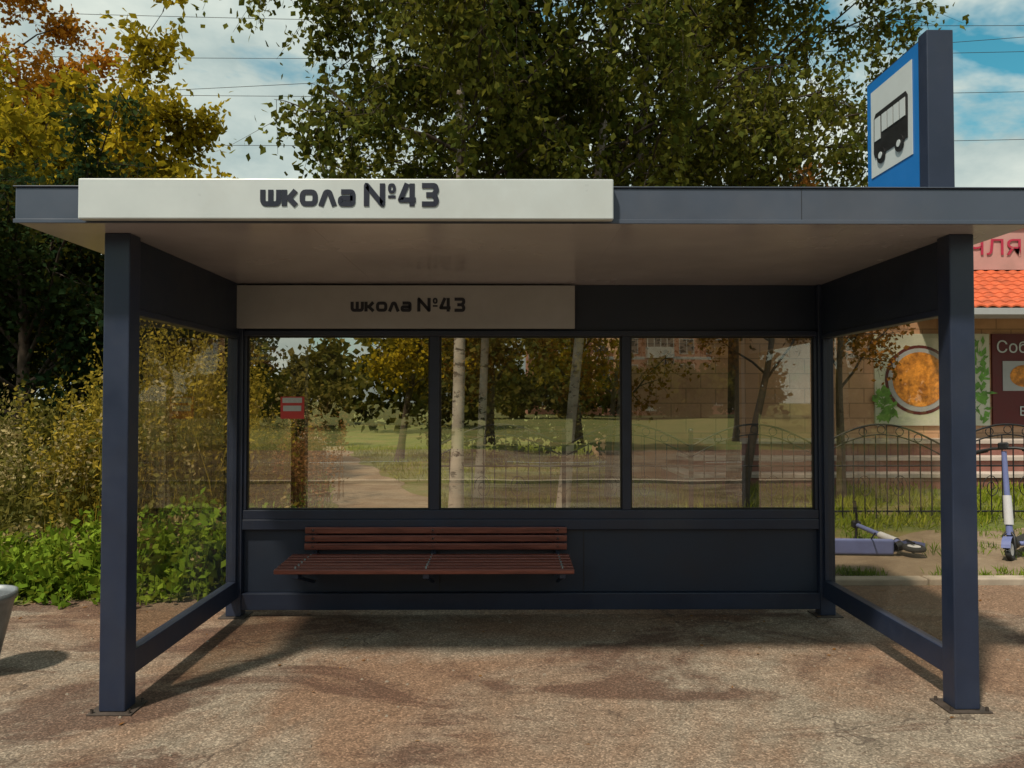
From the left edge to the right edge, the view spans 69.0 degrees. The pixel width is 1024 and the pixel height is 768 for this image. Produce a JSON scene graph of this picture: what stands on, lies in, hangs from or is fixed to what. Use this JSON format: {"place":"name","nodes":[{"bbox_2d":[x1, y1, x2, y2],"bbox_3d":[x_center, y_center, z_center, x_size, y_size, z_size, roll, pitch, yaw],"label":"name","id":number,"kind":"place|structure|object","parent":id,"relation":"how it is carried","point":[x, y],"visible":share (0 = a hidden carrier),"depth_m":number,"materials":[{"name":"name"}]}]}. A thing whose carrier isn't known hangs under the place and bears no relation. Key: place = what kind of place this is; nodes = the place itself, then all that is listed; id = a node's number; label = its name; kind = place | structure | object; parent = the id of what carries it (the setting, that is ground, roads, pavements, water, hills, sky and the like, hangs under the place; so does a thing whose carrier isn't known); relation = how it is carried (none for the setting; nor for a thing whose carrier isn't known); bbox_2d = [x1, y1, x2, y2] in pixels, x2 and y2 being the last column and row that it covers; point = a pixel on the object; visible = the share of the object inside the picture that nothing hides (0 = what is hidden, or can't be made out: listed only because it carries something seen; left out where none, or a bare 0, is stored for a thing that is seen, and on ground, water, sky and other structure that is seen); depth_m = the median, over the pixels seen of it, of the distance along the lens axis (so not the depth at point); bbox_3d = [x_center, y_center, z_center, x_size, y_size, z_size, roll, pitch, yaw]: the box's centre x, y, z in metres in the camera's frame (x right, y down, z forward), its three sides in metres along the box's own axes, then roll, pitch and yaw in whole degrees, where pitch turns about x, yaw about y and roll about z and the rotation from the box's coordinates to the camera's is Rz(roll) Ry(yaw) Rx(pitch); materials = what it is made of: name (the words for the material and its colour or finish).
{"place":"outdoors","nodes":[
{"label":"outdoors","id":0,"kind":"place"},
{"bbox_2d":[299,431,427,507],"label":"dirt path","id":1,"kind":"structure","parent":0,"point":[368,487],"depth_m":12.96,"materials":[{"name":"beige soil"}]},
{"bbox_2d":[0,585,1023,767],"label":"asphalt pavement","id":2,"kind":"structure","parent":0,"point":[464,715],"depth_m":3.96,"materials":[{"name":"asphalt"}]},
{"bbox_2d":[0,584,17,653],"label":"litter bin","id":3,"kind":"object","parent":2,"relation":"on","point":[8,594],"visible":1,"depth_m":4.22,"materials":[{"name":"concrete"}]},
{"bbox_2d":[18,584,983,744],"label":"fallen leaves","id":4,"kind":"object","parent":2,"relation":"on","point":[546,643],"visible":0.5,"depth_m":4.81,"materials":[{"name":"brown plant"}]},
{"bbox_2d":[13,178,1023,715],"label":"bus shelter","id":5,"kind":"object","parent":2,"relation":"on","point":[239,264],"visible":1,"depth_m":4.50,"materials":[{"name":"grey metal"}]},
{"bbox_2d":[274,527,573,582],"bbox_3d":[-0.572,1.216,5.104,1.951,0.400,0.547,0,-1,0],"label":"park bench","id":6,"kind":"object","parent":5,"relation":"attached to","point":[298,566],"visible":1,"depth_m":5.24,"materials":[{"name":"brown wood"}]},
{"bbox_2d":[867,30,954,186],"bbox_3d":[2.088,-1.332,3.954,0.145,0.798,0.620,0,-1,0],"label":"bus stop sign","id":7,"kind":"object","parent":5,"relation":"on","point":[910,111],"visible":0.83,"depth_m":3.76,"materials":[{"name":"blue metal"}]},
{"bbox_2d":[881,111,886,130],"bbox_3d":[2.021,-1.427,4.048,0.003,0.095,0.052,0,-1,0],"label":"bus icon window","id":8,"kind":"structure","parent":7,"relation":"in","point":[883,116],"depth_m":4.04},
{"bbox_2d":[887,106,892,127],"bbox_3d":[2.022,-1.428,3.986,0.003,0.095,0.052,0,-1,0],"label":"bus icon window","id":9,"kind":"structure","parent":7,"relation":"in","point":[890,111],"depth_m":3.98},
{"bbox_2d":[893,102,898,122],"bbox_3d":[2.022,-1.430,3.924,0.003,0.095,0.052,0,-1,0],"label":"bus icon window","id":10,"kind":"structure","parent":7,"relation":"in","point":[896,106],"depth_m":3.92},
{"bbox_2d":[899,97,904,118],"bbox_3d":[2.022,-1.431,3.862,0.003,0.095,0.052,0,-1,0],"label":"bus icon window","id":11,"kind":"structure","parent":7,"relation":"in","point":[902,102],"depth_m":3.86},
{"bbox_2d":[0,0,1023,399],"label":"sky","id":12,"kind":"structure","parent":0,"point":[994,118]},
{"bbox_2d":[0,407,1023,604],"bbox_3d":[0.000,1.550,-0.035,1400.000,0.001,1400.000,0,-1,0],"label":"ground","id":13,"kind":"structure","parent":0,"point":[388,436],"depth_m":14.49,"materials":[{"name":"green plant"}]},
{"bbox_2d":[0,75,71,353],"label":"maple tree","id":14,"kind":"object","parent":13,"relation":"on","point":[33,97],"visible":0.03,"depth_m":16.68,"materials":[{"name":"brown plant"}]},
{"bbox_2d":[0,140,104,440],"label":"alder tree","id":15,"kind":"object","parent":13,"relation":"on","point":[36,164],"visible":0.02,"depth_m":13.10,"materials":[{"name":"green plant"}]},
{"bbox_2d":[0,0,134,155],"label":"aspen tree","id":16,"kind":"object","parent":13,"relation":"on","point":[67,30],"visible":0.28,"depth_m":19.21,"materials":[{"name":"brown plant"}]},
{"bbox_2d":[0,81,192,496],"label":"alder tree","id":17,"kind":"object","parent":13,"relation":"on","point":[78,303],"visible":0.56,"depth_m":11.16,"materials":[{"name":"green plant"}]},
{"bbox_2d":[0,366,225,499],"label":"shrubs","id":18,"kind":"object","parent":13,"relation":"on","point":[50,418],"visible":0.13,"depth_m":10.42,"materials":[{"name":"green plant"}]},
{"bbox_2d":[0,0,238,390],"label":"maple tree","id":19,"kind":"object","parent":13,"relation":"on","point":[40,124],"visible":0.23,"depth_m":14.86,"materials":[{"name":"yellow plant"}]},
{"bbox_2d":[0,351,284,544],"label":"tall weeds","id":20,"kind":"object","parent":13,"relation":"on","point":[9,490],"visible":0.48,"depth_m":7.58,"materials":[{"name":"green plant"}]},
{"bbox_2d":[0,483,296,608],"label":"green weeds","id":21,"kind":"object","parent":13,"relation":"on","point":[57,555],"visible":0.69,"depth_m":6.05,"materials":[{"name":"green plant"}]},
{"bbox_2d":[12,318,312,538],"bbox_3d":[-3.684,0.411,8.368,2.536,2.657,2.598,0,-1,0],"label":"shrub","id":22,"kind":"object","parent":13,"relation":"on","point":[156,450],"visible":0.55,"depth_m":7.70,"materials":[{"name":"leaves"},{"name":"brown twig"}]},
{"bbox_2d":[139,175,291,443],"bbox_3d":[-5.957,-0.895,14.672,3.758,5.560,4.531,1,-2,-34],"label":"alder tree","id":23,"kind":"object","parent":13,"relation":"on","point":[264,350],"visible":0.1,"depth_m":14.42,"materials":[{"name":"green plant"}]},
{"bbox_2d":[218,389,333,486],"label":"dry weeds","id":24,"kind":"object","parent":13,"relation":"on","point":[304,423],"visible":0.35,"depth_m":14.16,"materials":[{"name":"brown plant"}]},
{"bbox_2d":[249,408,349,507],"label":"dry weeds","id":25,"kind":"object","parent":13,"relation":"on","point":[297,489],"visible":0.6,"depth_m":10.74,"materials":[{"name":"brown plant"}]},
{"bbox_2d":[30,336,591,434],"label":"distant trees","id":26,"kind":"object","parent":13,"relation":"on","point":[326,363],"visible":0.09,"depth_m":37.28,"materials":[{"name":"green plant"}]},
{"bbox_2d":[177,0,650,507],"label":"birch tree","id":27,"kind":"object","parent":13,"relation":"on","point":[456,18],"visible":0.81,"depth_m":8.43,"materials":[{"name":"green plant"}]},
{"bbox_2d":[352,338,478,461],"bbox_3d":[-1.947,-1.042,18.965,4.334,6.075,4.081,0,-1,0],"label":"willow tree","id":28,"kind":"object","parent":13,"relation":"on","point":[386,365],"visible":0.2,"depth_m":18.84,"materials":[{"name":"green plant"}]},
{"bbox_2d":[252,338,617,464],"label":"shrubs","id":29,"kind":"object","parent":13,"relation":"on","point":[591,420],"visible":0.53,"depth_m":18.01,"materials":[{"name":"green plant"}]},
{"bbox_2d":[311,0,648,507],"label":"birch tree","id":30,"kind":"object","parent":13,"relation":"on","point":[419,170],"visible":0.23,"depth_m":9.97,"materials":[{"name":"green plant"}]},
{"bbox_2d":[310,0,833,507],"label":"birch tree","id":31,"kind":"object","parent":13,"relation":"on","point":[680,16],"visible":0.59,"depth_m":9.24,"materials":[{"name":"green plant"}]},
{"bbox_2d":[537,338,699,503],"bbox_3d":[1.709,-0.192,11.392,2.736,4.001,2.760,0,-1,-10],"label":"apple tree","id":32,"kind":"object","parent":13,"relation":"on","point":[602,361],"visible":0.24,"depth_m":11.18,"materials":[{"name":"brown plant"}]},
{"bbox_2d":[411,0,903,498],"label":"birch tree","id":33,"kind":"object","parent":13,"relation":"on","point":[671,143],"visible":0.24,"depth_m":9.96,"materials":[{"name":"green plant"}]},
{"bbox_2d":[441,423,1023,518],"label":"iron fence","id":34,"kind":"object","parent":13,"relation":"on","point":[690,444],"visible":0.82,"depth_m":9.49,"materials":[{"name":"black metal"}]},
{"bbox_2d":[561,0,968,496],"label":"birch tree","id":35,"kind":"object","parent":13,"relation":"on","point":[845,148],"visible":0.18,"depth_m":11.59,"materials":[{"name":"green plant"}]},
{"bbox_2d":[665,162,879,506],"bbox_3d":[3.712,-0.501,10.787,2.826,4.612,3.805,0,-1,0],"label":"apple tree","id":36,"kind":"object","parent":13,"relation":"on","point":[767,372],"visible":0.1,"depth_m":10.75,"materials":[{"name":"brown plant"}]},
{"bbox_2d":[592,306,1023,477],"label":"wall","id":37,"kind":"structure","parent":13,"relation":"on","point":[700,403],"depth_m":15.03,"materials":[{"name":"paint"}]},
{"bbox_2d":[873,334,989,425],"bbox_3d":[8.466,-0.087,15.034,2.320,1.850,0.050,0,-1,0],"label":"food poster","id":38,"kind":"object","parent":37,"relation":"attached to","point":[910,419],"visible":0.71,"depth_m":15.01,"materials":[{"name":"beige paper"}]},
{"bbox_2d":[885,345,938,414],"bbox_3d":[8.206,-0.082,15.005,1.400,1.400,0.004,0,-1,0],"label":"plate rim","id":39,"kind":"object","parent":38,"relation":"attached to","point":[887,385],"visible":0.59,"depth_m":15.00,"materials":[{"name":"ceramic"}]},
{"bbox_2d":[872,337,995,423],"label":"printed greens","id":40,"kind":"object","parent":38,"relation":"attached to","point":[886,413],"visible":0.62,"depth_m":14.99,"materials":[{"name":"green paper"}]},
{"bbox_2d":[937,315,1023,318],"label":"awning soffit","id":41,"kind":"structure","parent":37,"relation":"attached to","point":[998,316],"depth_m":14.77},
{"bbox_2d":[974,270,1023,307],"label":"tiled awning","id":42,"kind":"object","parent":41,"relation":"attached to","point":[999,288],"visible":0.59,"depth_m":14.30,"materials":[{"name":"orange tile"}]},
{"bbox_2d":[974,308,1023,314],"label":"awning fascia","id":43,"kind":"structure","parent":41,"relation":"attached to","point":[998,311],"depth_m":13.64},
{"bbox_2d":[990,334,1023,425],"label":"menu poster","id":44,"kind":"object","parent":37,"relation":"attached to","point":[1005,405],"visible":0.6,"depth_m":15.02,"materials":[{"name":"red paper"}]},
{"bbox_2d":[997,340,1023,352],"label":"menu heading","id":45,"kind":"object","parent":44,"relation":"attached to","point":[1005,342],"visible":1,"depth_m":15.02,"materials":[{"name":"white paint"}]},
{"bbox_2d":[1002,361,1023,390],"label":"menu photo","id":46,"kind":"object","parent":44,"relation":"attached to","point":[1008,367],"visible":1,"depth_m":15.01},
{"bbox_2d":[1010,365,1023,386],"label":"menu dish","id":47,"kind":"object","parent":44,"relation":"attached to","point":[1017,375],"visible":1,"depth_m":15.00,"materials":[{"name":"orange food"}]},
{"bbox_3d":[14.633,-2.080,18.669,24.460,0.300,6.750,0,-1,0],"label":"wall","id":48,"kind":"object","parent":37,"relation":"on","visible":0},
{"bbox_2d":[973,228,1023,270],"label":"parapet","id":49,"kind":"structure","parent":48,"relation":"on","point":[995,260],"depth_m":15.07,"materials":[{"name":"pink paint"}]},
{"bbox_2d":[973,239,1020,254],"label":"roof letters","id":50,"kind":"object","parent":49,"relation":"attached to","point":[1008,245],"visible":0.85,"depth_m":15.05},
{"bbox_2d":[661,468,1023,488],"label":"porch band","id":51,"kind":"object","parent":13,"relation":"on","point":[671,477],"visible":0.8,"depth_m":13.11,"materials":[{"name":"red stone"}]},
{"bbox_2d":[661,467,1023,477],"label":"porch band","id":52,"kind":"object","parent":51,"relation":"on","point":[683,472],"visible":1,"depth_m":13.08,"materials":[{"name":"stone"}]},
{"bbox_2d":[676,455,1023,471],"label":"porch band","id":53,"kind":"object","parent":52,"relation":"on","point":[683,461],"visible":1,"depth_m":13.61,"materials":[{"name":"red stone"}]},
{"bbox_2d":[676,452,1023,460],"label":"porch band","id":54,"kind":"object","parent":53,"relation":"on","point":[698,457],"visible":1,"depth_m":13.58,"materials":[{"name":"stone"}]},
{"bbox_2d":[693,442,1023,454],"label":"porch band","id":55,"kind":"object","parent":54,"relation":"on","point":[858,449],"visible":0.6,"depth_m":14.12,"materials":[{"name":"red stone"}]},
{"bbox_2d":[693,438,1022,443],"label":"porch band","id":56,"kind":"object","parent":55,"relation":"on","point":[870,441],"visible":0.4,"depth_m":14.09,"materials":[{"name":"stone"}]},
{"bbox_2d":[787,324,915,501],"bbox_3d":[5.218,-0.569,11.384,2.216,4.759,2.295,0,-1,15],"label":"apple tree","id":57,"kind":"object","parent":13,"relation":"on","point":[878,341],"visible":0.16,"depth_m":11.38,"materials":[{"name":"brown plant"}]},
{"bbox_2d":[835,575,1023,584],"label":"kerb","id":58,"kind":"structure","parent":13,"relation":"on","point":[936,580],"depth_m":6.26,"materials":[{"name":"concrete"}]},
{"bbox_2d":[835,516,1023,575],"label":"grass","id":59,"kind":"structure","parent":13,"relation":"on","point":[850,572],"depth_m":6.66,"materials":[{"name":"green plant"}]},
{"bbox_2d":[835,528,1023,576],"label":"dirt verge","id":60,"kind":"structure","parent":13,"relation":"on","point":[902,563],"depth_m":7.26,"materials":[{"name":"beige soil"}]},
{"bbox_2d":[835,501,926,554],"bbox_3d":[3.530,1.603,7.868,1.204,0.550,1.141,0,3,4],"label":"electric scooter","id":61,"kind":"object","parent":60,"relation":"on","point":[885,544],"visible":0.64,"depth_m":7.42,"materials":[{"name":"blue paint"},{"name":"rubber"},{"name":"white plastic"}]},
{"bbox_2d":[976,442,1023,560],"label":"electric scooter","id":62,"kind":"object","parent":60,"relation":"on","point":[1011,542],"visible":0.99,"depth_m":7.30,"materials":[{"name":"blue paint"},{"name":"rubber"},{"name":"white plastic"}]},
{"bbox_2d":[0,11,1023,145],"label":"overhead wires","id":63,"kind":"object","parent":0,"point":[620,57],"visible":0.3,"depth_m":20.42,"materials":[{"name":"black paint"}]},
{"bbox_2d":[888,348,938,411],"bbox_3d":[8.206,-0.082,14.999,1.280,1.280,0.004,0,-1,0],"label":"plate","id":64,"kind":"object","parent":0,"point":[899,400],"visible":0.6,"depth_m":14.99,"materials":[{"name":"grey ceramic"}]},
{"bbox_2d":[893,352,938,406],"bbox_3d":[8.206,-0.092,14.995,1.100,1.100,0.004,0,-1,0],"label":"pizza","id":65,"kind":"object","parent":64,"relation":"on","point":[918,375],"visible":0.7,"depth_m":14.99,"materials":[{"name":"orange food"}]}
]}

